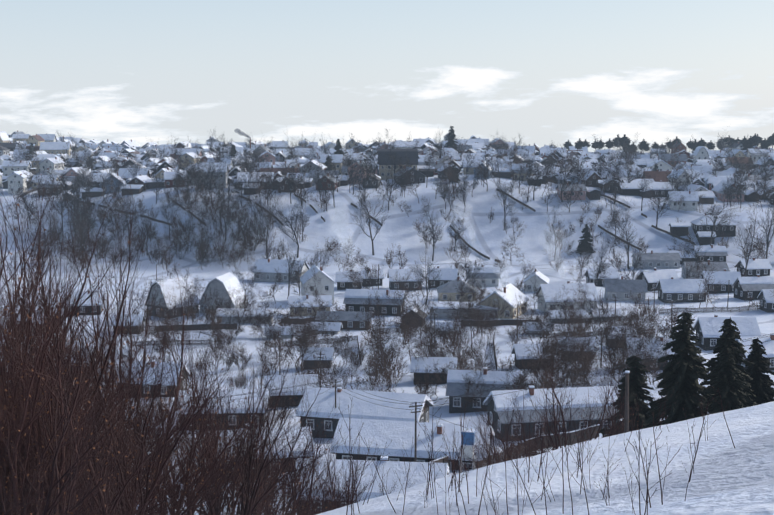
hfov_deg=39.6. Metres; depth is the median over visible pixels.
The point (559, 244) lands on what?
tree
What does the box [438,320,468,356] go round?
tree
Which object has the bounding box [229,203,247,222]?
tree
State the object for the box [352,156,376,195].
tree
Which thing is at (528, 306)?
tree
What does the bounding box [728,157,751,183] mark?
tree
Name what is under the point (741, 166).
tree
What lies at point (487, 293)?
tree
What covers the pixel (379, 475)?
tree sapling
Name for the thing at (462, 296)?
tree
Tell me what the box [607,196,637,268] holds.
tree
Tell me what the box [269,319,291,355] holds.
tree
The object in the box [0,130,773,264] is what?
village houses
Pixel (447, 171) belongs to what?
tree
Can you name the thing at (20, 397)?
tree
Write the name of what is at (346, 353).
tree
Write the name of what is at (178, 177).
tree
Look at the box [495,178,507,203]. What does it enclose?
tree
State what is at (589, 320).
tree
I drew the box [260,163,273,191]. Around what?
tree
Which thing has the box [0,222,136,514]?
bare shrub
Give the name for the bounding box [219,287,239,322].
tree
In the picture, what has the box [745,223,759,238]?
tree
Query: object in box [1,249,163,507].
bare shrub
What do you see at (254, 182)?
tree
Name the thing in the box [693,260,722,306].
tree
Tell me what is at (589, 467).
tree sapling
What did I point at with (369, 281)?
tree
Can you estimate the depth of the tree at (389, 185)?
403.11 m
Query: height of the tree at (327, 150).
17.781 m
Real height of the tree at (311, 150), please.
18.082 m
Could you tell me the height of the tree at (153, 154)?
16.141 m
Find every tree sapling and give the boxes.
[338,397,359,512]
[338,404,367,514]
[361,437,395,512]
[363,453,388,503]
[367,440,391,502]
[394,432,419,514]
[416,421,437,512]
[419,421,441,499]
[425,399,447,495]
[437,440,447,514]
[440,405,480,505]
[440,424,472,514]
[442,438,466,514]
[448,416,472,490]
[453,403,486,492]
[470,401,482,495]
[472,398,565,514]
[474,462,504,514]
[478,408,507,514]
[479,477,503,514]
[488,437,527,514]
[512,441,554,501]
[515,389,527,466]
[516,469,529,512]
[521,394,566,482]
[541,414,564,499]
[542,389,570,513]
[550,399,578,514]
[551,409,588,514]
[557,413,568,450]
[566,387,585,460]
[568,428,589,493]
[568,441,600,488]
[571,403,590,462]
[576,420,587,477]
[581,416,601,462]
[591,454,613,504]
[600,416,620,498]
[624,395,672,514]
[625,402,646,450]
[627,402,681,507]
[655,384,674,430]
[682,435,701,498]
[683,409,694,470]
[689,391,717,481]
[695,397,718,440]
[705,383,734,447]
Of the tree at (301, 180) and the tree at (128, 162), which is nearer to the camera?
the tree at (301, 180)
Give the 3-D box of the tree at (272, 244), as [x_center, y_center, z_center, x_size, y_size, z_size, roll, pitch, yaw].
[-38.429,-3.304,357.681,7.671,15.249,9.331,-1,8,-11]
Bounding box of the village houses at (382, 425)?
[49,314,773,514]
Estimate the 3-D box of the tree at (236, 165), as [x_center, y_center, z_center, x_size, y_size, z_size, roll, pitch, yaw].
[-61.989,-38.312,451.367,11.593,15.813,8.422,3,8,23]
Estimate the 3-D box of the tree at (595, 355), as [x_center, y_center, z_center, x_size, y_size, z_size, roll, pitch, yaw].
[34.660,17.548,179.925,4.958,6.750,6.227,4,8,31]
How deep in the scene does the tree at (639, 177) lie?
463.11 m
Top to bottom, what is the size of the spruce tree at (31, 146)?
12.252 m
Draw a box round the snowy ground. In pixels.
[0,153,773,514]
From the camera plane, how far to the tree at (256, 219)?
373.38 m
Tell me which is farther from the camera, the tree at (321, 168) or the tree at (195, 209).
the tree at (321, 168)
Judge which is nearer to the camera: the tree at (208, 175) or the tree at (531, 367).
the tree at (531, 367)
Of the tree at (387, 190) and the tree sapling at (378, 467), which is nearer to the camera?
the tree sapling at (378, 467)
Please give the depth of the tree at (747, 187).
432.57 m
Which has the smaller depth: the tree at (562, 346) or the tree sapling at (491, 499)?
the tree sapling at (491, 499)
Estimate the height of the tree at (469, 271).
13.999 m
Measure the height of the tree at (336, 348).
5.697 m
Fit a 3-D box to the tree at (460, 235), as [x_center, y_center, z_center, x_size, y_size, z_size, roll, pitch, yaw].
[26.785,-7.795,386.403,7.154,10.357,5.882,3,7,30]
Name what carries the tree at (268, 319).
on the snowy ground
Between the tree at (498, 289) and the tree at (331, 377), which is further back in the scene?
the tree at (498, 289)
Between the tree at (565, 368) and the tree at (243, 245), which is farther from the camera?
the tree at (243, 245)
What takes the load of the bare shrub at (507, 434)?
on the snowy ground
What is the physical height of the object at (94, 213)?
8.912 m
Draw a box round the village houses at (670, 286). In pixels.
[17,250,773,338]
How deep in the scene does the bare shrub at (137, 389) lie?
33.45 m
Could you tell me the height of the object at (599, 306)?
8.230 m
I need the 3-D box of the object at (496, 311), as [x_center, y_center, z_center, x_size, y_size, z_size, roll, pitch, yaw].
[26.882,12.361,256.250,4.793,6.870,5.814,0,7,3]
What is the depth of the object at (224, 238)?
368.15 m
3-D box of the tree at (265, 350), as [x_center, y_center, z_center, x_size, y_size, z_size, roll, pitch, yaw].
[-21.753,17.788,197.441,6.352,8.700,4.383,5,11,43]
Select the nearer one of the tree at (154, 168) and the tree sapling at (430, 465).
the tree sapling at (430, 465)
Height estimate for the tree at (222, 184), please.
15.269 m
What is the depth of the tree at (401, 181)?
412.21 m
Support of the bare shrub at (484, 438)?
on the snowy ground
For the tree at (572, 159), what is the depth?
443.18 m
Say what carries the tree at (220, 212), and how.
on the snowy ground
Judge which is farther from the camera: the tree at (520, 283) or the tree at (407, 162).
the tree at (407, 162)
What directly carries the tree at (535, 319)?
on the snowy ground
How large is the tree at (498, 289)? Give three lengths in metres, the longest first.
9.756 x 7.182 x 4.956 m
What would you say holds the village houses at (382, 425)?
on the snowy ground
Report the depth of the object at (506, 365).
183.26 m
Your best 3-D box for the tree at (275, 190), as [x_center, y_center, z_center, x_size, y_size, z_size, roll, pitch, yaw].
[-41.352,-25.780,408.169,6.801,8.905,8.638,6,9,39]
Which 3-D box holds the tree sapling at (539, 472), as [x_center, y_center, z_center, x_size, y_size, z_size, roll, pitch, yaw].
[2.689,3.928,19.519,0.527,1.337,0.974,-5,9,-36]
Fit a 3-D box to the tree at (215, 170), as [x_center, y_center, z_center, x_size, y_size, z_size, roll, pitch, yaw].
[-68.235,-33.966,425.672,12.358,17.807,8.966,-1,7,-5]
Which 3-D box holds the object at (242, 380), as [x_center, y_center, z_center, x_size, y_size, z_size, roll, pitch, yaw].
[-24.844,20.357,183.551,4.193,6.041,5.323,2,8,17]
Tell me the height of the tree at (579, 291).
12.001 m
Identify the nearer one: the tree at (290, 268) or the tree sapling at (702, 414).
the tree sapling at (702, 414)
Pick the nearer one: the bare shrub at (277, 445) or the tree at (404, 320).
the bare shrub at (277, 445)
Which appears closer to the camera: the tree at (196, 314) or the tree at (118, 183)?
the tree at (196, 314)
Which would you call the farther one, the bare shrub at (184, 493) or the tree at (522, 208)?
the tree at (522, 208)
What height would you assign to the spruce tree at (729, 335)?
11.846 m
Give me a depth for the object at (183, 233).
388.01 m
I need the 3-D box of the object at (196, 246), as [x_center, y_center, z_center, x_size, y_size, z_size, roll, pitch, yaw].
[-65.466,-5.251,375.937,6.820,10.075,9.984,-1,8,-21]
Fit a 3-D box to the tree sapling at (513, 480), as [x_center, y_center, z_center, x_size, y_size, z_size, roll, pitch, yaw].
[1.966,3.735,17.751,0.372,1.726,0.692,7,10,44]
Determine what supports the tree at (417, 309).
on the snowy ground
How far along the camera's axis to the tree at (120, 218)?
407.64 m
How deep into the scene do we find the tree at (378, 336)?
201.71 m
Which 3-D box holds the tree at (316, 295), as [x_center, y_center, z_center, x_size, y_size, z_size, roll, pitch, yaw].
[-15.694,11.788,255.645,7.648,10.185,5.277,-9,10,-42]
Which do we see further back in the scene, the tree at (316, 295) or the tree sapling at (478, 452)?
the tree at (316, 295)
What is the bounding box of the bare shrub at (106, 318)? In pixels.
[0,170,182,493]
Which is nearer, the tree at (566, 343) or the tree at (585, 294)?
the tree at (566, 343)
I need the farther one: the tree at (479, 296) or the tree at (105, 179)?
the tree at (105, 179)
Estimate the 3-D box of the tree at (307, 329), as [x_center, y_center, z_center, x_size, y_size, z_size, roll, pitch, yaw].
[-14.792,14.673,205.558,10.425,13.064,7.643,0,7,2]
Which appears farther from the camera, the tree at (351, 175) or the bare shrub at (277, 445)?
the tree at (351, 175)
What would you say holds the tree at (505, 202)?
on the snowy ground
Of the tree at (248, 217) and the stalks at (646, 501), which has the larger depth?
the tree at (248, 217)
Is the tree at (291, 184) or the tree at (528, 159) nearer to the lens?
the tree at (291, 184)
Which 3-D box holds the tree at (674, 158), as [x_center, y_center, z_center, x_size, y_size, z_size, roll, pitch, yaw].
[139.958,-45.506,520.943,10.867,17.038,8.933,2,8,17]
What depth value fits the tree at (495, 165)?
432.63 m
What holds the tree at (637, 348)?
on the snowy ground
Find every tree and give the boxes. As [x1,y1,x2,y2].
[0,146,23,160]
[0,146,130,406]
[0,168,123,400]
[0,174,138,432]
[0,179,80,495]
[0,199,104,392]
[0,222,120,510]
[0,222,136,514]
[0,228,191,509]
[0,230,48,506]
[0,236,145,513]
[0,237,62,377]
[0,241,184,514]
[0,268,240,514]
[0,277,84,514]
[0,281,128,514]
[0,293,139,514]
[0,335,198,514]
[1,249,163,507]
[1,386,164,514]
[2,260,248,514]
[2,276,121,514]
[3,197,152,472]
[3,254,118,492]
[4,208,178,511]
[5,189,28,220]
[7,182,26,204]
[7,224,24,235]
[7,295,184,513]
[10,147,23,170]
[14,182,39,223]
[15,133,24,148]
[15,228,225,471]
[16,149,34,159]
[18,328,103,430]
[20,142,33,160]
[20,177,31,203]
[20,202,36,223]
[22,189,43,225]
[24,160,32,178]
[24,207,46,227]
[26,149,43,167]
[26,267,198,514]
[27,175,48,204]
[29,143,35,153]
[29,168,46,190]
[29,220,42,244]
[31,212,58,265]
[37,189,62,219]
[41,222,53,251]
[42,162,60,193]
[42,216,68,255]
[43,168,76,230]
[43,208,66,253]
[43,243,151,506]
[46,189,68,212]
[51,233,79,268]
[52,177,69,211]
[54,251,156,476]
[58,140,71,169]
[59,167,70,187]
[61,222,73,244]
[63,164,91,211]
[63,205,95,240]
[64,177,80,206]
[64,193,80,224]
[67,144,79,162]
[67,214,90,263]
[68,132,80,157]
[70,209,98,250]
[70,237,90,264]
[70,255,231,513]
[71,189,106,248]
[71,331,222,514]
[73,150,87,166]
[77,158,97,186]
[78,253,89,273]
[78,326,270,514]
[79,138,90,151]
[81,164,94,193]
[82,148,93,168]
[83,142,104,171]
[85,225,111,268]
[89,224,117,267]
[95,154,108,169]
[95,236,113,248]
[97,175,125,201]
[97,191,128,232]
[98,167,114,197]
[99,197,112,214]
[104,144,126,173]
[105,186,124,203]
[107,166,127,193]
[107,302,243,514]
[108,180,139,247]
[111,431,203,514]
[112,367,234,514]
[113,200,134,232]
[113,243,133,263]
[117,224,137,254]
[119,151,138,167]
[120,240,140,264]
[122,344,132,360]
[123,159,142,177]
[123,201,137,223]
[123,385,241,514]
[125,154,143,167]
[125,305,143,335]
[126,276,154,313]
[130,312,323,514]
[131,309,155,347]
[133,295,184,360]
[134,201,148,225]
[138,302,176,346]
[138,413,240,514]
[139,212,159,250]
[142,301,159,327]
[143,273,170,320]
[144,238,172,261]
[145,153,159,175]
[146,140,158,157]
[146,168,164,199]
[147,171,166,203]
[151,326,171,361]
[153,142,170,159]
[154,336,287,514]
[156,256,180,280]
[158,188,183,235]
[159,184,171,208]
[159,216,190,257]
[161,136,181,160]
[163,294,187,322]
[164,154,181,171]
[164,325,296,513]
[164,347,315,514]
[166,135,182,152]
[166,149,181,167]
[166,267,206,318]
[167,306,190,337]
[168,170,184,198]
[168,228,187,254]
[168,285,199,323]
[169,221,182,244]
[171,169,193,218]
[172,162,186,194]
[172,275,213,319]
[175,155,198,193]
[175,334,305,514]
[176,149,185,168]
[177,166,194,190]
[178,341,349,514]
[181,192,204,217]
[182,149,209,190]
[182,180,193,206]
[186,184,207,214]
[186,208,214,261]
[186,306,230,340]
[187,163,205,187]
[190,148,202,163]
[191,305,205,323]
[193,160,210,194]
[194,171,205,201]
[194,181,208,211]
[195,175,211,202]
[196,186,227,235]
[196,245,208,267]
[197,215,209,231]
[197,287,223,337]
[198,158,213,198]
[204,153,227,191]
[204,294,221,329]
[206,129,220,148]
[206,199,221,214]
[206,312,229,343]
[207,147,223,162]
[207,191,238,224]
[208,175,225,211]
[208,310,222,341]
[208,317,243,364]
[209,233,226,264]
[212,133,231,157]
[214,235,244,274]
[215,132,227,148]
[215,173,226,201]
[215,175,249,226]
[215,193,237,240]
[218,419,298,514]
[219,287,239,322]
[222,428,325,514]
[223,165,239,207]
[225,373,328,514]
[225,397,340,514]
[226,152,244,171]
[226,288,252,321]
[227,139,240,162]
[228,145,236,156]
[228,194,252,233]
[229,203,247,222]
[230,173,250,207]
[231,269,242,281]
[232,213,250,243]
[233,269,262,329]
[234,198,270,233]
[234,232,252,259]
[235,209,254,234]
[236,235,255,261]
[237,183,257,210]
[238,143,250,160]
[239,145,256,171]
[239,149,255,181]
[239,285,257,307]
[240,202,273,250]
[242,192,261,216]
[243,168,261,193]
[245,149,262,171]
[245,166,269,210]
[245,257,266,280]
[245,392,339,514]
[246,139,261,166]
[249,302,277,333]
[250,141,265,170]
[250,313,264,334]
[252,164,267,196]
[252,187,285,255]
[255,336,283,375]
[256,290,275,310]
[256,311,274,337]
[259,147,272,161]
[259,173,268,197]
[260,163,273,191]
[260,318,283,352]
[261,194,304,257]
[261,206,275,229]
[261,226,279,258]
[262,162,290,204]
[263,277,283,303]
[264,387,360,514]
[265,184,273,200]
[265,329,289,360]
[266,181,288,199]
[266,307,291,325]
[267,317,332,380]
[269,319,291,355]
[276,158,298,195]
[276,239,306,298]
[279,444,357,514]
[280,126,293,158]
[280,300,318,357]
[281,304,331,345]
[284,137,300,160]
[284,140,297,157]
[284,160,303,203]
[286,323,323,366]
[287,257,306,295]
[288,263,302,283]
[288,298,307,326]
[288,302,308,316]
[289,170,310,204]
[291,301,325,340]
[292,317,319,368]
[293,195,310,241]
[294,165,309,202]
[294,224,305,239]
[295,314,322,370]
[297,183,307,208]
[297,346,338,393]
[298,165,312,192]
[299,132,315,147]
[300,268,327,294]
[301,143,319,160]
[302,189,314,200]
[304,158,312,171]
[306,288,329,318]
[308,162,329,207]
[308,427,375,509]
[309,156,335,178]
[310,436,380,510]
[312,302,333,335]
[314,236,336,270]
[316,132,329,153]
[317,169,328,210]
[320,160,338,206]
[320,312,350,354]
[324,155,333,169]
[327,153,347,191]
[327,239,340,254]
[329,303,348,310]
[331,365,371,389]
[334,139,344,164]
[334,336,353,363]
[337,342,358,369]
[339,146,355,165]
[341,261,360,288]
[344,160,359,191]
[344,256,365,288]
[346,160,360,193]
[348,133,362,151]
[348,169,389,254]
[349,148,371,185]
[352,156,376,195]
[354,183,372,208]
[355,257,385,288]
[356,154,379,190]
[356,333,391,385]
[358,294,383,334]
[359,147,372,173]
[359,258,377,280]
[359,358,382,389]
[360,290,393,347]
[361,274,375,288]
[361,323,401,367]
[361,332,388,384]
[363,140,382,171]
[366,316,394,353]
[368,311,401,360]
[369,332,405,377]
[371,132,383,148]
[371,158,402,210]
[375,464,415,496]
[377,181,401,199]
[380,129,394,148]
[381,270,414,310]
[384,147,404,177]
[390,301,419,344]
[392,167,410,196]
[393,293,422,338]
[393,301,418,332]
[395,161,409,195]
[396,162,413,183]
[396,268,413,289]
[396,312,434,360]
[397,200,411,216]
[398,149,412,167]
[399,168,421,201]
[399,279,437,341]
[399,318,428,350]
[400,173,409,196]
[400,322,438,363]
[408,268,425,299]
[410,247,441,303]
[410,310,433,334]
[414,200,443,260]
[414,287,440,323]
[414,302,445,340]
[418,196,429,218]
[419,319,455,356]
[423,147,435,164]
[423,361,449,393]
[425,153,436,187]
[429,134,449,157]
[429,174,447,198]
[432,128,443,156]
[434,144,449,177]
[434,153,461,192]
[436,177,448,208]
[436,311,476,366]
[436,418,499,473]
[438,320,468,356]
[440,173,457,212]
[443,126,459,151]
[443,153,462,185]
[443,172,463,203]
[443,283,473,336]
[443,307,474,353]
[444,169,460,189]
[447,205,467,250]
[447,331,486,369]
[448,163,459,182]
[448,180,468,211]
[449,247,470,279]
[452,138,464,158]
[452,281,476,335]
[455,250,487,282]
[455,268,470,299]
[456,224,466,247]
[457,164,473,205]
[457,242,472,263]
[457,353,496,401]
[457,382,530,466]
[458,304,483,330]
[458,337,490,366]
[459,272,491,330]
[459,286,499,348]
[460,149,474,176]
[466,274,489,297]
[468,274,486,298]
[469,160,490,190]
[470,164,489,184]
[470,172,480,196]
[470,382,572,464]
[472,285,488,299]
[475,140,495,178]
[475,297,503,335]
[475,299,494,336]
[476,288,486,300]
[476,304,490,334]
[479,162,492,186]
[484,151,505,182]
[486,284,505,307]
[487,299,500,330]
[491,131,509,157]
[492,175,515,223]
[492,418,519,463]
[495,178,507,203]
[497,327,565,388]
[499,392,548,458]
[500,135,521,164]
[500,232,523,263]
[500,359,537,389]
[503,142,522,162]
[504,163,520,183]
[506,180,517,194]
[506,294,534,346]
[509,207,524,237]
[510,149,526,164]
[511,157,528,193]
[514,278,528,292]
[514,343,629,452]
[515,183,531,209]
[516,256,535,282]
[517,430,546,457]
[518,146,541,185]
[518,160,545,199]
[519,294,536,318]
[519,412,554,456]
[520,313,586,382]
[524,272,548,306]
[525,151,537,175]
[525,313,579,372]
[526,313,541,325]
[529,152,559,199]
[531,317,558,343]
[531,320,591,387]
[540,187,552,210]
[540,324,558,367]
[540,342,588,388]
[541,159,554,187]
[542,146,558,171]
[542,166,558,195]
[542,218,573,266]
[544,204,572,259]
[544,307,552,321]
[545,144,576,178]
[549,321,586,383]
[553,282,579,325]
[554,191,569,208]
[556,153,568,171]
[556,158,582,201]
[557,326,602,387]
[558,325,607,387]
[560,313,587,336]
[561,176,582,211]
[564,181,585,201]
[564,304,577,325]
[565,299,609,347]
[566,149,587,174]
[566,242,575,255]
[566,253,588,282]
[566,281,588,317]
[570,304,595,336]
[574,155,584,182]
[574,169,593,187]
[574,243,595,278]
[574,278,591,306]
[575,138,584,150]
[575,224,595,253]
[576,372,595,386]
[577,297,598,316]
[577,309,597,333]
[579,287,623,363]
[580,341,607,369]
[583,139,590,147]
[584,156,599,171]
[586,213,604,243]
[588,237,612,285]
[589,174,618,205]
[589,302,626,358]
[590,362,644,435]
[594,153,608,175]
[594,304,623,344]
[594,325,652,402]
[596,139,605,149]
[599,152,619,178]
[599,157,621,202]
[599,300,649,368]
[599,353,653,437]
[600,178,609,197]
[604,214,620,231]
[605,138,613,148]
[605,163,627,185]
[605,235,622,252]
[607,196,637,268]
[607,198,629,237]
[608,172,625,203]
[611,143,630,179]
[612,135,620,149]
[614,263,629,278]
[614,308,651,337]
[616,324,638,358]
[617,319,660,372]
[618,134,631,145]
[618,146,636,165]
[618,156,640,182]
[619,237,648,279]
[621,140,632,159]
[622,292,650,326]
[623,289,663,337]
[624,303,653,337]
[626,145,641,160]
[626,301,662,369]
[627,133,643,159]
[628,303,674,355]
[629,142,637,152]
[629,237,647,252]
[629,268,642,279]
[634,165,646,178]
[637,139,649,152]
[637,160,653,210]
[638,177,680,226]
[641,305,665,337]
[643,310,713,427]
[645,144,659,158]
[645,188,658,209]
[647,362,667,419]
[658,323,673,337]
[665,140,672,150]
[665,159,682,190]
[667,145,685,168]
[668,149,681,168]
[669,165,679,190]
[672,136,681,143]
[672,174,690,190]
[677,163,707,187]
[679,145,693,161]
[681,232,706,272]
[681,249,696,278]
[682,232,694,248]
[688,139,699,148]
[690,188,743,245]
[690,256,709,278]
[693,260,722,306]
[694,279,715,306]
[698,138,705,145]
[700,317,757,414]
[703,345,747,412]
[705,140,715,149]
[709,150,725,170]
[709,162,722,175]
[714,134,726,149]
[714,179,732,206]
[719,137,730,149]
[719,176,736,204]
[723,181,735,206]
[725,198,773,276]
[726,143,735,166]
[726,146,752,168]
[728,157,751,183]
[730,175,746,204]
[730,265,749,276]
[731,160,745,183]
[733,173,748,206]
[734,151,755,177]
[734,155,754,174]
[737,171,751,191]
[740,289,760,309]
[744,136,756,148]
[745,155,758,174]
[745,175,769,211]
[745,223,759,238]
[745,337,773,404]
[748,169,767,192]
[749,238,773,258]
[751,235,765,258]
[752,133,759,143]
[752,246,772,266]
[753,143,773,166]
[753,161,773,180]
[756,155,767,174]
[757,162,773,201]
[757,184,773,258]
[759,139,769,147]
[761,156,773,179]
[768,134,773,146]
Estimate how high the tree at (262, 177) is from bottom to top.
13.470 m
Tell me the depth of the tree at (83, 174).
466.40 m
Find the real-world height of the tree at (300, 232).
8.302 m
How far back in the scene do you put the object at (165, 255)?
359.67 m
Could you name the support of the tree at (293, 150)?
on the snowy ground
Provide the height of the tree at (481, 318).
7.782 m
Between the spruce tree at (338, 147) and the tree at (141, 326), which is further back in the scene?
the spruce tree at (338, 147)
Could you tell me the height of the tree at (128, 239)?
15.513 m
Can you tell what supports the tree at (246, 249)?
on the snowy ground
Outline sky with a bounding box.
[0,0,773,152]
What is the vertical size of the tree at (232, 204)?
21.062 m
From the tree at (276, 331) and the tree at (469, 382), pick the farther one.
the tree at (276, 331)
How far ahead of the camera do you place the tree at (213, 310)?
248.46 m
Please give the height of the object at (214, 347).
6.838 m
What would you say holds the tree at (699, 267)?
on the snowy ground
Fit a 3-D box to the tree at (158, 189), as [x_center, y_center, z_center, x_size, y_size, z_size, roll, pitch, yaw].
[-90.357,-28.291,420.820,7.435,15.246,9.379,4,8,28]
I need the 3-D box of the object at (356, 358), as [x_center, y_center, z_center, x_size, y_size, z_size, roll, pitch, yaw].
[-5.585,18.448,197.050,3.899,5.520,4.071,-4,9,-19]
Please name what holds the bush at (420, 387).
on the snowy ground
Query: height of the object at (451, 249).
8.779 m
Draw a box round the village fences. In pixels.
[2,167,755,261]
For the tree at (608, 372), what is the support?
on the snowy ground
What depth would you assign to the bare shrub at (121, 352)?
38.98 m
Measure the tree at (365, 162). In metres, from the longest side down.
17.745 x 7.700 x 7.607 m
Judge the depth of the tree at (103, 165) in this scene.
510.46 m
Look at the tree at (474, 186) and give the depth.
416.82 m
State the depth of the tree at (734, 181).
447.55 m
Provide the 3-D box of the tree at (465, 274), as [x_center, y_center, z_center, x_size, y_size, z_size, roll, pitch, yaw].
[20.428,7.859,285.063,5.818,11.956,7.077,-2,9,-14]
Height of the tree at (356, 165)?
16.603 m
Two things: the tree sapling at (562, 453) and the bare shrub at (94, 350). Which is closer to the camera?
the tree sapling at (562, 453)
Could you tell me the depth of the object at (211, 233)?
381.36 m
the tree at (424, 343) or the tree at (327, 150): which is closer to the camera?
the tree at (424, 343)
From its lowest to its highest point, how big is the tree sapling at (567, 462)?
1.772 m
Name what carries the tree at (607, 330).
on the snowy ground
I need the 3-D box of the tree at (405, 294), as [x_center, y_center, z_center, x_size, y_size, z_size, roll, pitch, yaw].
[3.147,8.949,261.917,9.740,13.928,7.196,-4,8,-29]
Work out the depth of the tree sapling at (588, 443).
26.85 m
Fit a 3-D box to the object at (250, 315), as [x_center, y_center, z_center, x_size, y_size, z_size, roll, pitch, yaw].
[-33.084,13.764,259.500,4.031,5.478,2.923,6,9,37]
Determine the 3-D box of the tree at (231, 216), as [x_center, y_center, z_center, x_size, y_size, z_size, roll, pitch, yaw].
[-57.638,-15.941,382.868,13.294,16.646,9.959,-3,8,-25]
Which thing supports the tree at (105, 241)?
on the snowy ground
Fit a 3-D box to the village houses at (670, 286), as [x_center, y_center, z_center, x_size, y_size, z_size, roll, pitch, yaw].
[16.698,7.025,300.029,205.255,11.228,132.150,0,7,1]
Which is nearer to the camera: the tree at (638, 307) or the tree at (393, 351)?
the tree at (393, 351)
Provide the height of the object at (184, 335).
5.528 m

